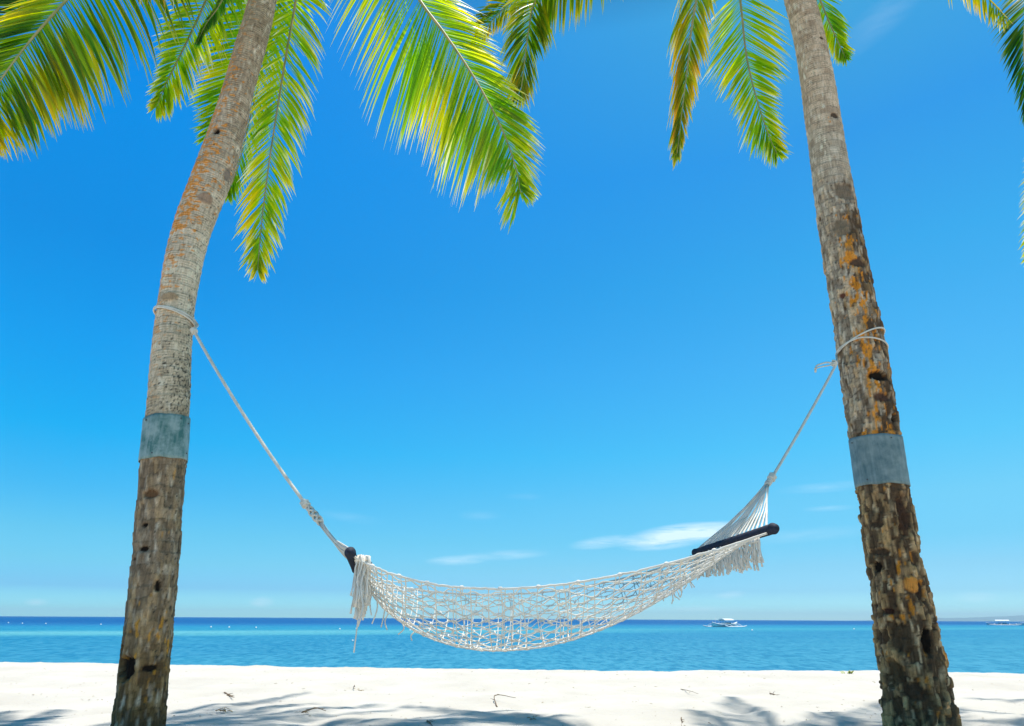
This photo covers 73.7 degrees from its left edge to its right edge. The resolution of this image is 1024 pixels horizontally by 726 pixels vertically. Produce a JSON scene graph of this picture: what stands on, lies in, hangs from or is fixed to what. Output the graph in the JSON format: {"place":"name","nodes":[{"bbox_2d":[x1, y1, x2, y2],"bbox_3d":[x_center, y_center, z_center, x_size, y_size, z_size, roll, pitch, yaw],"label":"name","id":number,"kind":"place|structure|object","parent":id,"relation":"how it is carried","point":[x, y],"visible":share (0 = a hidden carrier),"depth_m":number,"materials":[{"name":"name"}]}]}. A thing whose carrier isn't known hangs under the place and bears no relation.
{"place":"outdoors","nodes":[
{"label":"outdoors","id":0,"kind":"place"},
{"bbox_2d":[215,707,232,711],"bbox_3d":[-2.165,2.609,5.135,0.114,0.030,0.088,-19,-28,41],"label":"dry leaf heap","id":1,"kind":"object","parent":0,"point":[224,709],"visible":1,"depth_m":5.14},
{"bbox_2d":[0,662,1023,725],"bbox_3d":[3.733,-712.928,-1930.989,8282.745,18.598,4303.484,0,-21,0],"label":"beach","id":2,"kind":"structure","parent":0,"point":[733,697],"depth_m":6.25,"materials":[{"name":"white sand"}]},
{"bbox_2d":[0,0,545,725],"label":"palm tree","id":3,"kind":"object","parent":2,"relation":"on","point":[214,182],"visible":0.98,"depth_m":5.18,"materials":[{"name":"green plant"}]},
{"bbox_2d":[138,413,190,463],"bbox_3d":[-2.335,0.520,4.603,0.323,0.326,0.304,0,-21,0],"label":"metal band","id":4,"kind":"object","parent":3,"relation":"attached to","point":[165,435],"visible":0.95,"depth_m":4.50,"materials":[{"name":"grey metal"}]},
{"bbox_2d":[153,305,888,652],"bbox_3d":[0.142,0.600,4.345,5.507,2.280,1.652,0,-21,0],"label":"hammock","id":5,"kind":"object","parent":3,"relation":"hanging from","point":[723,545],"visible":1,"depth_m":3.70,"materials":[{"name":"fabric"}]},
{"bbox_2d":[302,707,325,711],"bbox_3d":[-1.517,2.640,5.201,0.198,0.026,0.099,14,-25,-33],"label":"twig","id":6,"kind":"object","parent":2,"relation":"on","point":[314,708],"visible":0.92,"depth_m":5.21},
{"bbox_2d":[490,694,515,706],"bbox_3d":[-0.134,2.843,5.755,0.197,0.056,0.462,-7,-22,18],"label":"twig","id":7,"kind":"object","parent":2,"relation":"on","point":[502,695],"visible":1,"depth_m":5.92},
{"bbox_2d":[9,668,1023,725],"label":"beach litter","id":8,"kind":"object","parent":2,"relation":"on","point":[476,690],"visible":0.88,"depth_m":5.90,"materials":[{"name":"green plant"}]},
{"bbox_2d":[468,0,1012,725],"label":"palm tree","id":9,"kind":"object","parent":2,"relation":"on","point":[916,684],"visible":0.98,"depth_m":5.56,"materials":[{"name":"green plant"}]},
{"bbox_2d":[848,433,910,489],"bbox_3d":[2.671,0.729,4.960,0.375,0.373,0.364,0,-21,0],"label":"metal band","id":10,"kind":"object","parent":9,"relation":"attached to","point":[879,458],"visible":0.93,"depth_m":4.83,"materials":[{"name":"grey metal"}]},
{"bbox_2d":[0,616,1023,673],"bbox_3d":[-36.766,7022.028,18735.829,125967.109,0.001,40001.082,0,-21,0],"label":"sea","id":11,"kind":"structure","parent":0,"point":[788,645],"depth_m":56.02,"materials":[{"name":"liquid"}]},
{"bbox_2d":[703,619,746,626],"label":"outrigger boat","id":12,"kind":"object","parent":11,"relation":"on","point":[725,624],"visible":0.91,"depth_m":209.36,"materials":[{"name":"white paint"}]},
{"bbox_2d":[986,620,1023,624],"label":"outrigger boat","id":13,"kind":"object","parent":11,"relation":"on","point":[1002,623],"visible":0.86,"depth_m":389.35,"materials":[{"name":"white paint"}]},
{"bbox_2d":[0,0,1023,620],"label":"sky","id":14,"kind":"structure","parent":0,"point":[596,386],"materials":[{"name":"blue"}]},
{"bbox_2d":[854,615,1023,621],"bbox_3d":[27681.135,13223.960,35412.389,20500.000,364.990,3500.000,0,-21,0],"label":"hills","id":15,"kind":"structure","parent":0,"point":[1013,618],"depth_m":34389.07,"materials":[{"name":"blue"}]},
{"bbox_2d":[989,0,1023,263],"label":"palm tree","id":16,"kind":"object","parent":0,"point":[1016,42],"visible":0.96,"depth_m":6.46,"materials":[{"name":"green plant"}]}
]}

